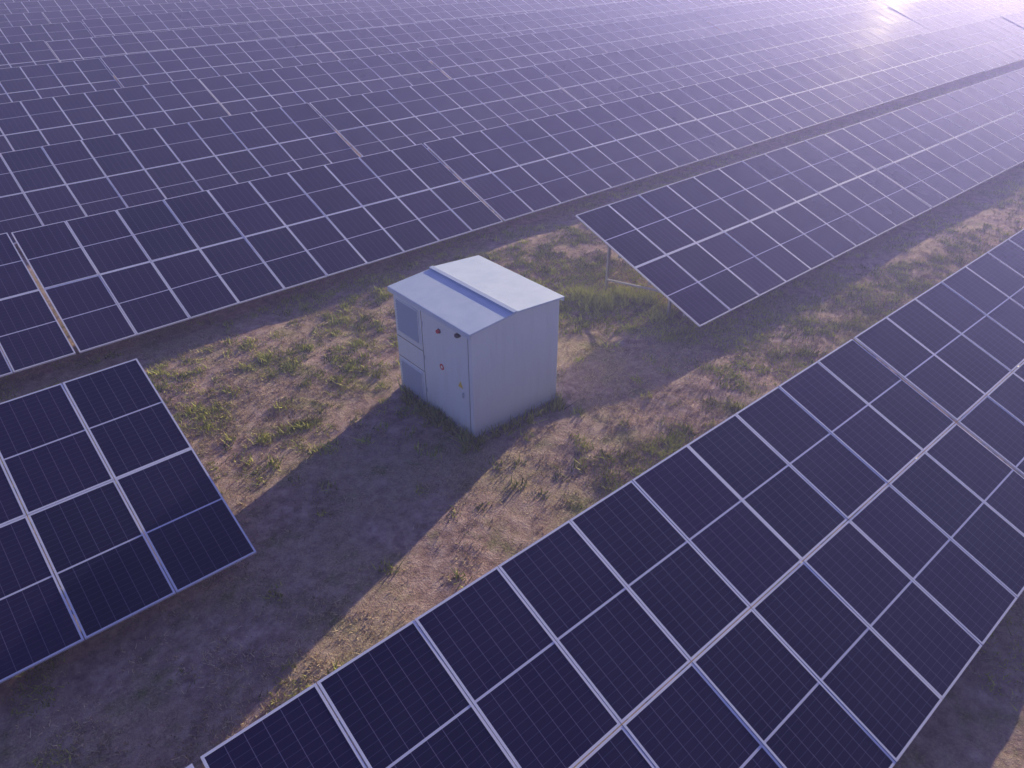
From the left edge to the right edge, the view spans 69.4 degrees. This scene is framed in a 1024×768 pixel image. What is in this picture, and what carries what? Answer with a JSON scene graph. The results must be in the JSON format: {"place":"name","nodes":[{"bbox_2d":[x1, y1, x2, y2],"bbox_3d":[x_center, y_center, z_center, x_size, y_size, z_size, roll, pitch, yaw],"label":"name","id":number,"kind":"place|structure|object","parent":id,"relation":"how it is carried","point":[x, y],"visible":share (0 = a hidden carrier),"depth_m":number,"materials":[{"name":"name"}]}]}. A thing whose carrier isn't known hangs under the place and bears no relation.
{"place":"outdoors","nodes":[
{"label":"outdoors","id":0,"kind":"place"},
{"bbox_2d":[0,5,1023,767],"bbox_3d":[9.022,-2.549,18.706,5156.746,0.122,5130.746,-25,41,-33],"label":"ground","id":1,"kind":"structure","parent":0,"point":[970,723],"depth_m":12.23,"materials":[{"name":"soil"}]},
{"bbox_2d":[0,12,49,27],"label":"solar panel table","id":2,"kind":"object","parent":1,"relation":"on","point":[22,19],"visible":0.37,"depth_m":49.44,"materials":[{"name":"blue glass"}]},
{"bbox_2d":[0,40,58,68],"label":"solar panel table","id":3,"kind":"object","parent":1,"relation":"on","point":[29,53],"visible":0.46,"depth_m":38.34,"materials":[{"name":"blue glass"}]},
{"bbox_2d":[0,233,75,377],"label":"solar panel table","id":4,"kind":"object","parent":1,"relation":"on","point":[32,334],"visible":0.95,"depth_m":15.12,"materials":[{"name":"blue glass"}]},
{"bbox_2d":[0,21,92,59],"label":"solar panel table","id":5,"kind":"object","parent":1,"relation":"on","point":[59,31],"visible":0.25,"depth_m":44.48,"materials":[{"name":"blue glass"}]},
{"bbox_2d":[0,0,107,22],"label":"solar panel table","id":6,"kind":"object","parent":1,"relation":"on","point":[31,6],"visible":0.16,"depth_m":55.92,"materials":[{"name":"blue glass"}]},
{"bbox_2d":[0,0,108,6],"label":"solar panel table","id":7,"kind":"object","parent":1,"relation":"on","point":[4,1],"visible":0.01,"depth_m":60.06,"materials":[{"name":"blue glass"}]},
{"bbox_2d":[0,58,121,103],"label":"solar panel table","id":8,"kind":"object","parent":1,"relation":"on","point":[21,83],"visible":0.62,"depth_m":33.32,"materials":[{"name":"blue glass"}]},
{"bbox_2d":[0,78,228,168],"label":"solar panel table","id":9,"kind":"object","parent":1,"relation":"on","point":[32,123],"visible":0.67,"depth_m":28.49,"materials":[{"name":"blue glass"}]},
{"bbox_2d":[42,1,210,36],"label":"solar panel table","id":10,"kind":"object","parent":1,"relation":"on","point":[63,16],"visible":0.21,"depth_m":52.95,"materials":[{"name":"blue glass"}]},
{"bbox_2d":[0,358,256,683],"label":"solar panel table","id":11,"kind":"object","parent":1,"relation":"on","point":[108,569],"visible":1,"depth_m":10.26,"materials":[{"name":"blue glass"}]},
{"bbox_2d":[46,23,261,75],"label":"solar panel table","id":12,"kind":"object","parent":1,"relation":"on","point":[83,48],"visible":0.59,"depth_m":41.83,"materials":[{"name":"blue glass"}]},
{"bbox_2d":[104,0,212,8],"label":"solar panel table","id":13,"kind":"object","parent":1,"relation":"on","point":[114,3],"visible":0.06,"depth_m":59.33,"materials":[{"name":"blue glass"}]},
{"bbox_2d":[82,6,265,36],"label":"solar panel table","id":14,"kind":"object","parent":1,"relation":"on","point":[113,26],"visible":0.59,"depth_m":48.51,"materials":[{"name":"blue glass"}]},
{"bbox_2d":[0,103,358,244],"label":"solar panel table","id":15,"kind":"object","parent":1,"relation":"on","point":[138,167],"visible":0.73,"depth_m":23.32,"materials":[{"name":"blue glass"}]},
{"bbox_2d":[100,34,339,94],"bbox_3d":[-14.113,-15.769,37.736,11.220,2.407,3.867,-25,40,-33],"label":"solar panel table","id":16,"kind":"object","parent":1,"relation":"on","point":[145,68],"visible":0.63,"depth_m":37.36,"materials":[{"name":"blue glass"}]},
{"bbox_2d":[11,144,502,352],"bbox_3d":[-5.757,-3.605,19.133,11.220,2.404,3.869,-25,41,-33],"label":"solar panel table","id":17,"kind":"object","parent":1,"relation":"on","point":[195,254],"visible":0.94,"depth_m":18.09,"materials":[{"name":"blue glass"}]},
{"bbox_2d":[205,0,345,8],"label":"solar panel table","id":18,"kind":"object","parent":1,"relation":"on","point":[222,4],"visible":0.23,"depth_m":58.51,"materials":[{"name":"blue glass"}]},
{"bbox_2d":[199,50,449,115],"bbox_3d":[-7.876,-13.246,34.084,11.220,2.407,3.868,-25,40,-33],"label":"solar panel table","id":19,"kind":"object","parent":1,"relation":"on","point":[240,93],"visible":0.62,"depth_m":33.61,"materials":[{"name":"blue glass"}]},
{"bbox_2d":[247,9,414,40],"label":"solar panel table","id":20,"kind":"object","parent":1,"relation":"on","point":[272,29],"visible":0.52,"depth_m":48.10,"materials":[{"name":"blue glass"}]},
{"bbox_2d":[255,0,415,22],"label":"solar panel table","id":21,"kind":"object","parent":1,"relation":"on","point":[290,12],"visible":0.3,"depth_m":54.99,"materials":[{"name":"blue glass"}]},
{"bbox_2d":[345,0,399,8],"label":"solar panel table","id":22,"kind":"object","parent":1,"relation":"on","point":[364,0],"visible":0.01,"depth_m":62.84,"materials":[{"name":"blue glass"}]},
{"bbox_2d":[314,17,496,60],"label":"solar panel table","id":23,"kind":"object","parent":1,"relation":"on","point":[348,44],"visible":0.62,"depth_m":43.50,"materials":[{"name":"blue glass"}]},
{"bbox_2d":[391,0,490,20],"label":"solar panel table","id":24,"kind":"object","parent":1,"relation":"on","point":[408,3],"visible":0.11,"depth_m":59.58,"materials":[{"name":"blue glass"}]},
{"bbox_2d":[309,66,585,156],"bbox_3d":[-2.041,-10.703,30.054,11.220,2.405,3.869,-25,40,-33],"label":"solar panel table","id":25,"kind":"object","parent":1,"relation":"on","point":[364,124],"visible":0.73,"depth_m":29.36,"materials":[{"name":"blue glass"}]},
{"bbox_2d":[400,0,537,22],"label":"solar panel table","id":26,"kind":"object","parent":1,"relation":"on","point":[482,9],"visible":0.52,"depth_m":54.38,"materials":[{"name":"blue glass"}]},
{"bbox_2d":[387,255,564,440],"bbox_3d":[-0.678,-0.663,13.966,2.165,2.600,2.446,-25,41,-33],"label":"electrical kiosk","id":27,"kind":"object","parent":1,"relation":"on","point":[477,336],"visible":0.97,"depth_m":13.18,"materials":[{"name":"paint"}]},
{"bbox_2d":[421,311,470,432],"bbox_3d":[-1.169,-0.206,13.133,0.018,1.940,1.310,-25,41,-33],"label":"door leaf","id":28,"kind":"structure","parent":27,"relation":"in","point":[443,348],"depth_m":13.09,"materials":[{"name":"paint"}]},
{"bbox_2d":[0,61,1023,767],"bbox_3d":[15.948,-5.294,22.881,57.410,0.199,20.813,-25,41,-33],"label":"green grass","id":29,"kind":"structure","parent":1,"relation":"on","point":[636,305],"depth_m":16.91,"materials":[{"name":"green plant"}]},
{"bbox_2d":[417,28,606,78],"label":"solar panel table","id":30,"kind":"object","parent":1,"relation":"on","point":[466,59],"visible":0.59,"depth_m":39.75,"materials":[{"name":"blue glass"}]},
{"bbox_2d":[396,280,679,454],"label":"weeds","id":31,"kind":"object","parent":1,"relation":"on","point":[598,301],"visible":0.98,"depth_m":14.21,"materials":[{"name":"green plant"}]},
{"bbox_2d":[475,6,615,37],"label":"solar panel table","id":32,"kind":"object","parent":1,"relation":"on","point":[522,24],"visible":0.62,"depth_m":49.97,"materials":[{"name":"blue glass"}]},
{"bbox_2d":[523,0,632,15],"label":"solar panel table","id":33,"kind":"object","parent":1,"relation":"on","point":[542,5],"visible":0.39,"depth_m":59.44,"materials":[{"name":"blue glass"}]},
{"bbox_2d":[424,92,735,220],"bbox_3d":[2.770,-7.635,25.321,11.220,2.404,3.869,-25,41,-33],"label":"solar panel table","id":34,"kind":"object","parent":1,"relation":"on","point":[512,171],"visible":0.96,"depth_m":24.45,"materials":[{"name":"blue glass"}]},
{"bbox_2d":[200,339,1023,767],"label":"solar panel table","id":35,"kind":"object","parent":1,"relation":"on","point":[860,637],"visible":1,"depth_m":8.47,"materials":[{"name":"blue glass"}]},
{"bbox_2d":[534,40,737,106],"bbox_3d":[6.484,-14.741,36.236,11.220,2.407,3.867,-25,41,-33],"label":"solar panel table","id":36,"kind":"object","parent":1,"relation":"on","point":[594,80],"visible":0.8,"depth_m":35.64,"materials":[{"name":"blue glass"}]},
{"bbox_2d":[574,12,724,52],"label":"solar panel table","id":37,"kind":"object","parent":1,"relation":"on","point":[620,36],"visible":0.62,"depth_m":46.05,"materials":[{"name":"blue glass"}]},
{"bbox_2d":[594,0,710,21],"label":"solar panel table","id":38,"kind":"object","parent":1,"relation":"on","point":[629,10],"visible":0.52,"depth_m":55.85,"materials":[{"name":"blue glass"}]},
{"bbox_2d":[700,0,771,7],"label":"solar panel table","id":39,"kind":"object","parent":1,"relation":"on","point":[716,3],"visible":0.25,"depth_m":60.55,"materials":[{"name":"blue glass"}]},
{"bbox_2d":[576,134,931,326],"bbox_3d":[7.005,-4.207,20.060,11.220,2.407,3.868,-25,41,-33],"label":"solar panel table","id":40,"kind":"object","parent":1,"relation":"on","point":[700,250],"visible":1,"depth_m":19.01,"materials":[{"name":"blue glass"}]},
{"bbox_2d":[692,0,816,32],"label":"solar panel table","id":41,"kind":"object","parent":1,"relation":"on","point":[735,18],"visible":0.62,"depth_m":52.18,"materials":[{"name":"blue glass"}]},
{"bbox_2d":[689,21,847,74],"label":"solar panel table","id":42,"kind":"object","parent":1,"relation":"on","point":[747,51],"visible":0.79,"depth_m":41.88,"materials":[{"name":"blue glass"}]},
{"bbox_2d":[660,58,882,149],"bbox_3d":[11.293,-11.661,31.515,11.220,2.405,3.867,-25,41,-33],"label":"solar panel table","id":43,"kind":"object","parent":1,"relation":"on","point":[740,111],"visible":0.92,"depth_m":30.76,"materials":[{"name":"blue glass"}]},
{"bbox_2d":[787,0,889,17],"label":"solar panel table","id":44,"kind":"object","parent":1,"relation":"on","point":[820,8],"visible":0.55,"depth_m":57.73,"materials":[{"name":"blue glass"}]},
{"bbox_2d":[803,7,931,49],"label":"solar panel table","id":45,"kind":"object","parent":1,"relation":"on","point":[853,30],"visible":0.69,"depth_m":48.11,"materials":[{"name":"blue glass"}]},
{"bbox_2d":[813,34,984,102],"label":"solar panel table","id":46,"kind":"object","parent":1,"relation":"on","point":[888,71],"visible":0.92,"depth_m":37.00,"materials":[{"name":"blue glass"}]},
{"bbox_2d":[877,0,922,8],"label":"solar panel table","id":47,"kind":"object","parent":1,"relation":"on","point":[890,2],"visible":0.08,"depth_m":62.46,"materials":[{"name":"blue glass"}]},
{"bbox_2d":[824,86,1023,207],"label":"solar panel table","id":48,"kind":"object","parent":1,"relation":"on","point":[935,151],"visible":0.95,"depth_m":25.23,"materials":[{"name":"blue glass"}]},
{"bbox_2d":[853,229,1023,475],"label":"solar panel table","id":49,"kind":"object","parent":1,"relation":"on","point":[952,346],"visible":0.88,"depth_m":13.05,"materials":[{"name":"blue glass"}]},
{"bbox_2d":[888,0,994,31],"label":"solar panel table","id":50,"kind":"object","parent":1,"relation":"on","point":[933,15],"visible":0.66,"depth_m":54.11,"materials":[{"name":"blue glass"}]},
{"bbox_2d":[922,17,1023,71],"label":"solar panel table","id":51,"kind":"object","parent":1,"relation":"on","point":[990,44],"visible":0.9,"depth_m":42.89,"materials":[{"name":"blue glass"}]},
{"bbox_2d":[966,0,1023,17],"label":"solar panel table","id":52,"kind":"object","parent":1,"relation":"on","point":[997,8],"visible":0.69,"depth_m":59.19,"materials":[{"name":"blue glass"}]},
{"bbox_2d":[971,68,1023,116],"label":"solar panel table","id":53,"kind":"object","parent":1,"relation":"on","point":[1007,90],"visible":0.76,"depth_m":30.39,"materials":[{"name":"blue glass"}]},
{"bbox_2d":[1001,11,1023,28],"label":"solar panel table","id":54,"kind":"object","parent":1,"relation":"on","point":[1017,18],"visible":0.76,"depth_m":47.79,"materials":[{"name":"blue glass"}]}
]}

